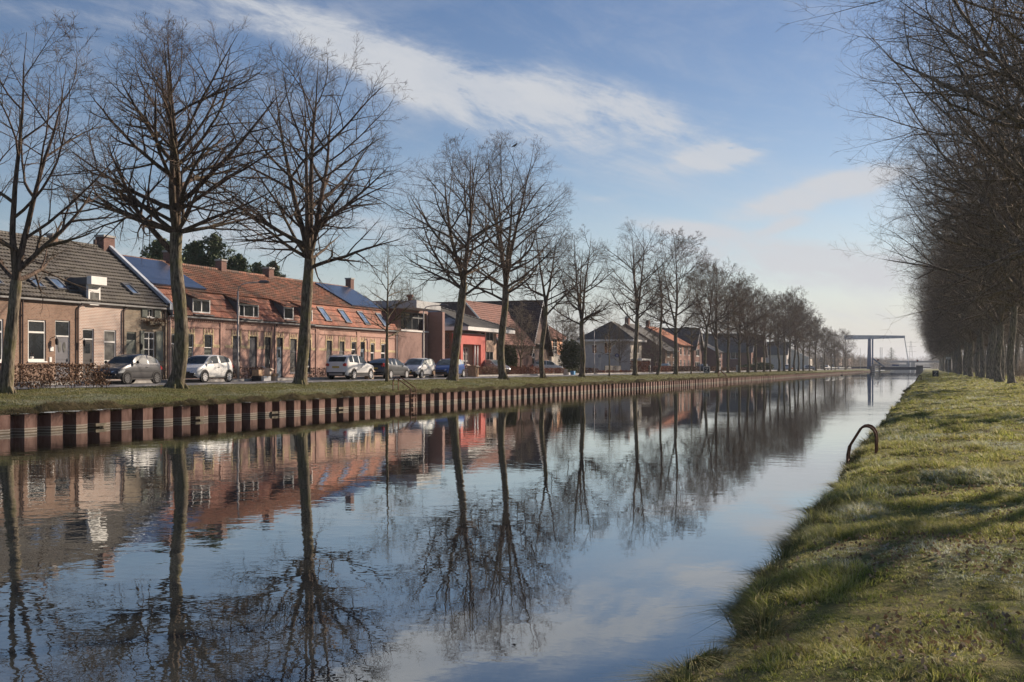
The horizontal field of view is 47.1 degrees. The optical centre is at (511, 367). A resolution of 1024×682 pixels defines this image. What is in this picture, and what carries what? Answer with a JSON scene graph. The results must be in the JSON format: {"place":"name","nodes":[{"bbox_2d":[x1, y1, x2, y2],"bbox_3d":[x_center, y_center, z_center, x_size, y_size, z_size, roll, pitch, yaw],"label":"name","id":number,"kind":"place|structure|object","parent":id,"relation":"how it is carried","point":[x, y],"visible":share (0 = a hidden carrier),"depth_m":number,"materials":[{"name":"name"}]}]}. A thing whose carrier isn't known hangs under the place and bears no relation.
{"place":"outdoors","nodes":[
{"label":"outdoors","id":0,"kind":"place"},
{"bbox_2d":[14,369,811,382],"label":"pavement","id":1,"kind":"structure","parent":0,"point":[286,377],"depth_m":79.73,"materials":[{"name":"grey concrete"}]},
{"bbox_2d":[237,280,269,378],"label":"street lamp","id":2,"kind":"object","parent":1,"relation":"on","point":[264,281],"visible":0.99,"depth_m":69.68,"materials":[{"name":"metal"}]},
{"bbox_2d":[14,369,847,389],"bbox_3d":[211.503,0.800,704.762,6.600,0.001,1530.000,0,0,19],"label":"road","id":3,"kind":"structure","parent":0,"point":[200,383],"depth_m":67.75,"materials":[{"name":"grey asphalt"}]},
{"bbox_2d":[93,351,161,383],"bbox_3d":[-18.882,-0.023,57.774,2.045,1.636,3.596,0,0,19],"label":"parked car","id":4,"kind":"object","parent":3,"relation":"on","point":[128,368],"visible":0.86,"depth_m":57.28,"materials":[{"name":"grey paint"}]},
{"bbox_2d":[186,353,232,382],"bbox_3d":[-16.747,-0.037,63.836,2.079,1.665,3.646,0,0,19],"label":"parked car","id":5,"kind":"object","parent":3,"relation":"on","point":[203,368],"visible":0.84,"depth_m":63.25,"materials":[{"name":"white paint"}]},
{"bbox_2d":[326,354,373,378],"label":"parked car","id":6,"kind":"object","parent":3,"relation":"on","point":[350,366],"visible":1,"depth_m":78.45,"materials":[{"name":"white paint"}]},
{"bbox_2d":[368,357,409,378],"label":"parked car","id":7,"kind":"object","parent":3,"relation":"on","point":[397,367],"visible":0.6,"depth_m":84.56,"materials":[{"name":"grey paint"}]},
{"bbox_2d":[400,358,435,377],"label":"parked car","id":8,"kind":"object","parent":3,"relation":"on","point":[420,367],"visible":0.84,"depth_m":90.05,"materials":[{"name":"white paint"}]},
{"bbox_2d":[16,369,830,385],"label":"kerb","id":9,"kind":"structure","parent":3,"relation":"on","point":[165,381],"depth_m":78.65,"materials":[{"name":"concrete"}]},
{"bbox_2d":[435,359,464,376],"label":"parked car","id":10,"kind":"object","parent":3,"relation":"on","point":[442,367],"visible":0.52,"depth_m":95.97,"materials":[{"name":"blue paint"}]},
{"bbox_2d":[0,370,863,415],"bbox_3d":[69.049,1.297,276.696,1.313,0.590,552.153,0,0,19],"label":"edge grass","id":11,"kind":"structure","parent":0,"point":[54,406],"depth_m":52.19,"materials":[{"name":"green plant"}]},
{"bbox_2d":[0,368,869,413],"bbox_3d":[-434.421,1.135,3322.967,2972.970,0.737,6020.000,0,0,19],"label":"bank ground","id":12,"kind":"structure","parent":0,"point":[311,390],"depth_m":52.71,"materials":[{"name":"green plant"}]},
{"bbox_2d":[0,230,82,380],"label":"terraced house","id":13,"kind":"structure","parent":12,"relation":"on","point":[53,337],"depth_m":58.93,"materials":[{"name":"brown brick"}]},
{"bbox_2d":[27,319,46,361],"bbox_3d":[-23.533,-1.313,58.180,0.145,2.102,1.329,0,0,19],"label":"window","id":14,"kind":"structure","parent":13,"relation":"in","point":[36,329],"depth_m":58.24,"materials":[{"name":"grey glass"}]},
{"bbox_2d":[55,320,68,378],"bbox_3d":[-22.953,-0.860,59.925,0.090,3.099,1.104,0,0,19],"label":"door","id":15,"kind":"structure","parent":13,"relation":"in","point":[61,326],"depth_m":59.99,"materials":[{"name":"white paint"}]},
{"bbox_2d":[0,362,110,389],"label":"hedge","id":16,"kind":"object","parent":12,"relation":"on","point":[50,379],"visible":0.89,"depth_m":44.83,"materials":[{"name":"brown plant"}]},
{"bbox_2d":[16,233,127,379],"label":"terraced house","id":17,"kind":"structure","parent":12,"relation":"on","point":[101,325],"depth_m":62.66,"materials":[{"name":"brick"}]},
{"bbox_2d":[83,328,92,379],"bbox_3d":[-22.309,-0.680,61.757,0.090,2.739,0.879,0,0,19],"label":"door","id":18,"kind":"structure","parent":17,"relation":"in","point":[87,333],"depth_m":61.84,"materials":[{"name":"white paint"}]},
{"bbox_2d":[104,330,115,359],"bbox_3d":[-21.698,-0.918,63.393,0.145,2.236,1.089,0,0,19],"label":"window","id":19,"kind":"structure","parent":17,"relation":"in","point":[109,335],"depth_m":63.46,"materials":[{"name":"white glass"}]},
{"bbox_2d":[0,9,166,393],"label":"bare tree","id":20,"kind":"object","parent":12,"relation":"on","point":[18,265],"visible":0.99,"depth_m":40.77,"materials":[{"name":"brown plant"}]},
{"bbox_2d":[61,234,172,379],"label":"terraced house","id":21,"kind":"structure","parent":12,"relation":"on","point":[145,322],"depth_m":66.90,"materials":[{"name":"brick"}]},
{"bbox_2d":[126,332,134,353],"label":"window","id":22,"kind":"structure","parent":21,"relation":"in","point":[130,336],"depth_m":65.09,"materials":[{"name":"grey glass"}]},
{"bbox_2d":[144,332,153,356],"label":"window","id":23,"kind":"structure","parent":21,"relation":"in","point":[148,336],"depth_m":66.73,"materials":[{"name":"grey glass"}]},
{"bbox_2d":[139,238,187,263],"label":"fir tree","id":24,"kind":"object","parent":12,"relation":"on","point":[157,245],"visible":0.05,"depth_m":97.22,"materials":[{"name":"green plant"}]},
{"bbox_2d":[26,10,316,388],"bbox_3d":[-14.003,-7.013,49.726,12.266,16.203,11.083,0,0,-23],"label":"bare tree","id":25,"kind":"object","parent":12,"relation":"on","point":[179,197],"visible":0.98,"depth_m":49.64,"materials":[{"name":"brown plant"}]},
{"bbox_2d":[122,250,224,378],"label":"terraced house","id":26,"kind":"structure","parent":12,"relation":"on","point":[205,317],"depth_m":71.41,"materials":[{"name":"orange brick"}]},
{"bbox_2d":[182,239,211,266],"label":"fir tree","id":27,"kind":"object","parent":12,"relation":"on","point":[192,248],"visible":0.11,"depth_m":106.72,"materials":[{"name":"green plant"}]},
{"bbox_2d":[187,232,242,269],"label":"fir tree","id":28,"kind":"object","parent":12,"relation":"on","point":[215,252],"visible":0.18,"depth_m":107.60,"materials":[{"name":"green plant"}]},
{"bbox_2d":[161,259,277,377],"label":"terraced house","id":29,"kind":"structure","parent":12,"relation":"on","point":[257,321],"depth_m":76.71,"materials":[{"name":"orange brick"}]},
{"bbox_2d":[249,336,255,375],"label":"door","id":30,"kind":"structure","parent":29,"relation":"in","point":[252,350],"depth_m":76.94,"materials":[{"name":"grey wood"}]},
{"bbox_2d":[227,253,255,272],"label":"fir tree","id":31,"kind":"object","parent":12,"relation":"on","point":[242,268],"visible":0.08,"depth_m":108.34,"materials":[{"name":"green plant"}]},
{"bbox_2d":[216,267,319,376],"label":"terraced house","id":32,"kind":"structure","parent":12,"relation":"on","point":[282,305],"depth_m":81.69,"materials":[{"name":"orange brick"}]},
{"bbox_2d":[277,338,281,376],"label":"door","id":33,"kind":"structure","parent":32,"relation":"in","point":[279,340],"depth_m":80.12,"materials":[{"name":"grey wood"}]},
{"bbox_2d":[290,339,295,373],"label":"door","id":34,"kind":"structure","parent":32,"relation":"in","point":[292,341],"depth_m":81.80,"materials":[{"name":"grey paint"}]},
{"bbox_2d":[193,29,423,384],"bbox_3d":[-10.356,-8.002,60.883,12.212,18.131,11.821,0,0,-43],"label":"bare tree","id":35,"kind":"object","parent":12,"relation":"on","point":[310,229],"visible":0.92,"depth_m":59.65,"materials":[{"name":"brown plant"}]},
{"bbox_2d":[262,274,360,376],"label":"terraced house","id":36,"kind":"structure","parent":12,"relation":"on","point":[338,330],"depth_m":88.13,"materials":[{"name":"red brick"}]},
{"bbox_2d":[313,282,398,375],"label":"terraced house","id":37,"kind":"structure","parent":12,"relation":"on","point":[372,341],"depth_m":94.29,"materials":[{"name":"red brick"}]},
{"bbox_2d":[352,241,421,381],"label":"young tree","id":38,"kind":"object","parent":12,"relation":"on","point":[387,336],"visible":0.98,"depth_m":70.22,"materials":[{"name":"brown plant"}]},
{"bbox_2d":[374,294,444,363],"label":"brick building","id":39,"kind":"structure","parent":12,"relation":"on","point":[410,346],"depth_m":102.73,"materials":[{"name":"brick"}]},
{"bbox_2d":[401,311,424,330],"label":"window","id":40,"kind":"structure","parent":39,"relation":"in","point":[415,321],"depth_m":102.75,"materials":[{"name":"metal"}]},
{"bbox_2d":[0,370,870,434],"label":"sheet pile wall","id":41,"kind":"structure","parent":12,"relation":"attached to","point":[26,423],"depth_m":51.32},
{"bbox_2d":[419,300,514,374],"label":"red portal house","id":42,"kind":"structure","parent":12,"relation":"on","point":[478,344],"depth_m":115.11,"materials":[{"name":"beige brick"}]},
{"bbox_2d":[380,128,559,380],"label":"bare tree","id":43,"kind":"object","parent":12,"relation":"on","point":[453,374],"visible":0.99,"depth_m":79.07,"materials":[{"name":"brown plant"}]},
{"bbox_2d":[434,300,553,373],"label":"detached house","id":44,"kind":"structure","parent":12,"relation":"on","point":[490,311],"depth_m":139.67,"materials":[{"name":"brown brick"}]},
{"bbox_2d":[420,128,577,379],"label":"bare tree","id":45,"kind":"object","parent":12,"relation":"on","point":[502,373],"visible":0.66,"depth_m":88.39,"materials":[{"name":"brown plant"}]},
{"bbox_2d":[504,345,517,370],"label":"bush","id":46,"kind":"object","parent":12,"relation":"on","point":[512,360],"visible":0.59,"depth_m":126.61,"materials":[{"name":"green plant"}]},
{"bbox_2d":[489,365,545,373],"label":"shrub bed","id":47,"kind":"object","parent":12,"relation":"on","point":[521,370],"visible":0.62,"depth_m":120.37,"materials":[{"name":"brown plant"}]},
{"bbox_2d":[496,300,542,366],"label":"garden tree","id":48,"kind":"object","parent":12,"relation":"on","point":[519,339],"visible":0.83,"depth_m":126.39,"materials":[{"name":"brown plant"}]},
{"bbox_2d":[501,212,593,378],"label":"bare tree","id":49,"kind":"object","parent":12,"relation":"on","point":[546,312],"visible":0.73,"depth_m":97.84,"materials":[{"name":"brown plant"}]},
{"bbox_2d":[546,298,587,360],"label":"garden tree","id":50,"kind":"object","parent":12,"relation":"on","point":[569,329],"visible":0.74,"depth_m":144.19,"materials":[{"name":"brown plant"}]},
{"bbox_2d":[558,339,579,372],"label":"bush","id":51,"kind":"object","parent":12,"relation":"on","point":[570,358],"visible":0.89,"depth_m":142.01,"materials":[{"name":"green plant"}]},
{"bbox_2d":[539,224,621,376],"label":"bare tree","id":52,"kind":"object","parent":12,"relation":"on","point":[580,309],"visible":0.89,"depth_m":108.71,"materials":[{"name":"brown plant"}]},
{"bbox_2d":[596,311,625,375],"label":"young tree","id":53,"kind":"object","parent":12,"relation":"on","point":[609,345],"visible":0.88,"depth_m":118.43,"materials":[{"name":"brown plant"}]},
{"bbox_2d":[577,321,650,372],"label":"detached house","id":54,"kind":"structure","parent":12,"relation":"on","point":[602,362],"depth_m":178.58,"materials":[{"name":"brick"}]},
{"bbox_2d":[607,322,632,366],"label":"garden tree","id":55,"kind":"object","parent":12,"relation":"on","point":[623,343],"visible":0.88,"depth_m":166.82,"materials":[{"name":"brown plant"}]},
{"bbox_2d":[598,216,682,375],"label":"bare tree","id":56,"kind":"object","parent":12,"relation":"on","point":[636,301],"visible":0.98,"depth_m":128.80,"materials":[{"name":"brown plant"}]},
{"bbox_2d":[622,317,679,371],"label":"detached house","id":57,"kind":"structure","parent":12,"relation":"on","point":[669,360],"depth_m":205.11,"materials":[{"name":"brown brick"}]},
{"bbox_2d":[640,325,673,371],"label":"garden tree","id":58,"kind":"object","parent":12,"relation":"on","point":[654,348],"visible":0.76,"depth_m":183.97,"materials":[{"name":"brown plant"}]},
{"bbox_2d":[652,259,677,374],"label":"bare tree","id":59,"kind":"object","parent":12,"relation":"on","point":[660,345],"visible":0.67,"depth_m":139.76,"materials":[{"name":"brown plant"}]},
{"bbox_2d":[644,320,692,369],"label":"detached house","id":60,"kind":"structure","parent":12,"relation":"on","point":[684,357],"depth_m":217.49,"materials":[{"name":"orange brick"}]},
{"bbox_2d":[628,226,723,373],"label":"bare tree","id":61,"kind":"object","parent":12,"relation":"on","point":[692,279],"visible":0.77,"depth_m":149.81,"materials":[{"name":"brown plant"}]},
{"bbox_2d":[662,328,703,365],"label":"detached house","id":62,"kind":"structure","parent":12,"relation":"on","point":[697,358],"depth_m":228.09,"materials":[{"name":"brick"}]},
{"bbox_2d":[677,313,706,373],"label":"young tree","id":63,"kind":"object","parent":12,"relation":"on","point":[692,334],"visible":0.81,"depth_m":159.79,"materials":[{"name":"brown plant"}]},
{"bbox_2d":[662,327,724,369],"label":"detached house","id":64,"kind":"structure","parent":12,"relation":"on","point":[711,357],"depth_m":251.20,"materials":[{"name":"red brick"}]},
{"bbox_2d":[664,258,750,373],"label":"bare tree","id":65,"kind":"object","parent":12,"relation":"on","point":[709,315],"visible":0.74,"depth_m":170.01,"materials":[{"name":"brown plant"}]},
{"bbox_2d":[673,257,753,372],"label":"bare tree","id":66,"kind":"object","parent":12,"relation":"on","point":[715,330],"visible":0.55,"depth_m":179.46,"materials":[{"name":"brown plant"}]},
{"bbox_2d":[702,333,756,367],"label":"detached house","id":67,"kind":"structure","parent":12,"relation":"on","point":[733,357],"depth_m":316.30,"materials":[{"name":"brick"}]},
{"bbox_2d":[701,279,762,372],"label":"bare tree","id":68,"kind":"object","parent":12,"relation":"on","point":[727,356],"visible":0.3,"depth_m":189.31,"materials":[{"name":"brown plant"}]},
{"bbox_2d":[706,271,773,372],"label":"bare tree","id":69,"kind":"object","parent":12,"relation":"on","point":[745,284],"visible":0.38,"depth_m":200.82,"materials":[{"name":"brown plant"}]},
{"bbox_2d":[720,285,774,372],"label":"bare tree","id":70,"kind":"object","parent":12,"relation":"on","point":[747,345],"visible":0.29,"depth_m":210.68,"materials":[{"name":"brown plant"}]},
{"bbox_2d":[727,291,786,371],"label":"bare tree","id":71,"kind":"object","parent":12,"relation":"on","point":[774,330],"visible":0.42,"depth_m":219.91,"materials":[{"name":"brown plant"}]},
{"bbox_2d":[738,288,786,371],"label":"bare tree","id":72,"kind":"object","parent":12,"relation":"on","point":[772,341],"visible":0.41,"depth_m":231.57,"materials":[{"name":"brown plant"}]},
{"bbox_2d":[766,341,788,369],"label":"detached house","id":73,"kind":"structure","parent":12,"relation":"on","point":[774,357],"depth_m":381.76,"materials":[{"name":"tile"}]},
{"bbox_2d":[756,291,803,371],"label":"bare tree","id":74,"kind":"object","parent":12,"relation":"on","point":[777,341],"visible":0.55,"depth_m":254.92,"materials":[{"name":"brown plant"}]},
{"bbox_2d":[766,291,815,370],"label":"bare tree","id":75,"kind":"object","parent":12,"relation":"on","point":[796,310],"visible":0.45,"depth_m":264.62,"materials":[{"name":"brown plant"}]},
{"bbox_2d":[771,286,818,371],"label":"bare tree","id":76,"kind":"object","parent":12,"relation":"on","point":[789,346],"visible":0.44,"depth_m":275.43,"materials":[{"name":"brown plant"}]},
{"bbox_2d":[779,300,819,370],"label":"bare tree","id":77,"kind":"object","parent":12,"relation":"on","point":[803,346],"visible":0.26,"depth_m":284.78,"materials":[{"name":"brown plant"}]},
{"bbox_2d":[791,348,811,369],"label":"detached house","id":78,"kind":"structure","parent":12,"relation":"on","point":[806,359],"depth_m":459.79,"materials":[{"name":"tile"}]},
{"bbox_2d":[792,299,826,370],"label":"bare tree","id":79,"kind":"object","parent":12,"relation":"on","point":[811,346],"visible":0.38,"depth_m":305.60,"materials":[{"name":"brown plant"}]},
{"bbox_2d":[799,317,834,370],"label":"bare tree","id":80,"kind":"object","parent":12,"relation":"on","point":[828,336],"visible":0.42,"depth_m":340.48,"materials":[{"name":"brown plant"}]},
{"bbox_2d":[838,328,857,369],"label":"bare tree","id":81,"kind":"object","parent":12,"relation":"on","point":[846,349],"visible":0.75,"depth_m":464.46,"materials":[{"name":"brown plant"}]},
{"bbox_2d":[844,335,929,371],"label":"drawbridge","id":82,"kind":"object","parent":12,"relation":"on","point":[917,368],"visible":0.97,"depth_m":610.61,"materials":[{"name":"grey metal"}]},
{"bbox_2d":[0,369,923,681],"bbox_3d":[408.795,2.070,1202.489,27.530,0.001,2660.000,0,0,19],"label":"water","id":83,"kind":"structure","parent":0,"point":[578,537],"depth_m":14.84,"materials":[{"name":"blue liquid"}]},
{"bbox_2d":[0,0,1023,413],"label":"sky","id":84,"kind":"structure","parent":0,"point":[712,120],"materials":[{"name":"blue"}]},
{"bbox_2d":[664,368,1023,681],"bbox_3d":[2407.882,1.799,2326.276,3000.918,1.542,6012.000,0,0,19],"label":"bank ground","id":85,"kind":"structure","parent":0,"point":[1012,662],"depth_m":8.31,"materials":[{"name":"green plant"}]},
{"bbox_2d":[590,384,913,681],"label":"sedge","id":86,"kind":"object","parent":85,"relation":"on","point":[753,630],"visible":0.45,"depth_m":8.06,"materials":[{"name":"green plant"}]},
{"bbox_2d":[693,419,1023,681],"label":"fallen leaves","id":87,"kind":"object","parent":85,"relation":"on","point":[942,622],"visible":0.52,"depth_m":8.94,"materials":[{"name":"brown plant"}]},
{"bbox_2d":[846,424,877,464],"bbox_3d":[6.737,1.882,22.600,0.561,1.575,0.662,0,0,19],"label":"mooring ladder","id":88,"kind":"object","parent":85,"relation":"attached to","point":[873,429],"visible":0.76,"depth_m":22.37,"materials":[{"name":"grey metal"}]},
{"bbox_2d":[776,0,1023,320],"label":"bare tree","id":89,"kind":"object","parent":85,"relation":"on","point":[994,81],"visible":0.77,"depth_m":48.26,"materials":[{"name":"brown plant"}]},
{"bbox_2d":[825,0,1023,335],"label":"bare tree","id":90,"kind":"object","parent":85,"relation":"on","point":[1016,288],"visible":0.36,"depth_m":75.43,"materials":[{"name":"brown plant"}]},
{"bbox_2d":[829,51,1023,338],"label":"bare tree","id":91,"kind":"object","parent":85,"relation":"on","point":[934,267],"visible":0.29,"depth_m":80.16,"materials":[{"name":"brown plant"}]},
{"bbox_2d":[838,0,1023,339],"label":"bare tree","id":92,"kind":"object","parent":85,"relation":"on","point":[962,192],"visible":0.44,"depth_m":65.35,"materials":[{"name":"brown plant"}]},
{"bbox_2d":[848,0,1023,284],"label":"bare tree","id":93,"kind":"object","parent":85,"relation":"on","point":[994,213],"visible":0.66,"depth_m":58.19,"materials":[{"name":"brown plant"}]},
{"bbox_2d":[856,0,1023,319],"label":"bare tree","id":94,"kind":"object","parent":85,"relation":"on","point":[1016,119],"visible":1,"depth_m":37.23,"materials":[{"name":"brown plant"}]},
{"bbox_2d":[896,225,987,374],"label":"bare tree","id":95,"kind":"object","parent":85,"relation":"on","point":[965,359],"visible":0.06,"depth_m":198.72,"materials":[{"name":"brown plant"}]},
{"bbox_2d":[866,94,1023,381],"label":"bare tree","id":96,"kind":"object","parent":85,"relation":"on","point":[997,319],"visible":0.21,"depth_m":106.86,"materials":[{"name":"brown plant"}]},
{"bbox_2d":[911,265,984,374],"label":"bare tree","id":97,"kind":"object","parent":85,"relation":"on","point":[960,361],"visible":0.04,"depth_m":224.84,"materials":[{"name":"brown wood"}]},
{"bbox_2d":[882,214,1015,376],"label":"bare tree","id":98,"kind":"object","parent":85,"relation":"on","point":[970,357],"visible":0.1,"depth_m":173.36,"materials":[{"name":"brown plant"}]},
{"bbox_2d":[877,73,1023,383],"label":"bare tree","id":99,"kind":"object","parent":85,"relation":"on","point":[1011,379],"visible":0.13,"depth_m":95.19,"materials":[{"name":"brown plant"}]},
{"bbox_2d":[884,165,1021,378],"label":"bare tree","id":100,"kind":"object","parent":85,"relation":"on","point":[991,357],"visible":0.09,"depth_m":127.72,"materials":[{"name":"brown wood"}]},
{"bbox_2d":[888,158,1023,378],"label":"bare tree","id":101,"kind":"object","parent":85,"relation":"on","point":[989,330],"visible":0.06,"depth_m":139.74,"materials":[{"name":"brown wood"}]},
{"bbox_2d":[892,194,1020,375],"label":"bare tree","id":102,"kind":"object","parent":85,"relation":"on","point":[977,360],"visible":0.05,"depth_m":161.84,"materials":[{"name":"brown wood"}]},
{"bbox_2d":[900,61,1023,385],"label":"bare tree","id":103,"kind":"object","parent":85,"relation":"on","point":[1007,286],"visible":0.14,"depth_m":86.62,"materials":[{"name":"brown plant"}]},
{"bbox_2d":[906,142,1023,380],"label":"bare tree","id":104,"kind":"object","parent":85,"relation":"on","point":[1003,363],"visible":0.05,"depth_m":118.77,"materials":[{"name":"brown wood"}]},
{"bbox_2d":[914,207,1023,376],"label":"bare tree","id":105,"kind":"object","parent":85,"relation":"on","point":[982,363],"visible":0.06,"depth_m":149.88,"materials":[{"name":"brown wood"}]},
{"label":"far ground","id":106,"kind":"structure","parent":0,"visible":0},
{"bbox_2d":[578,345,1022,368],"bbox_3d":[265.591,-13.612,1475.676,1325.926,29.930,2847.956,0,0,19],"label":"wood","id":107,"kind":"object","parent":106,"relation":"on","point":[858,361],"visible":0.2,"depth_m":817.44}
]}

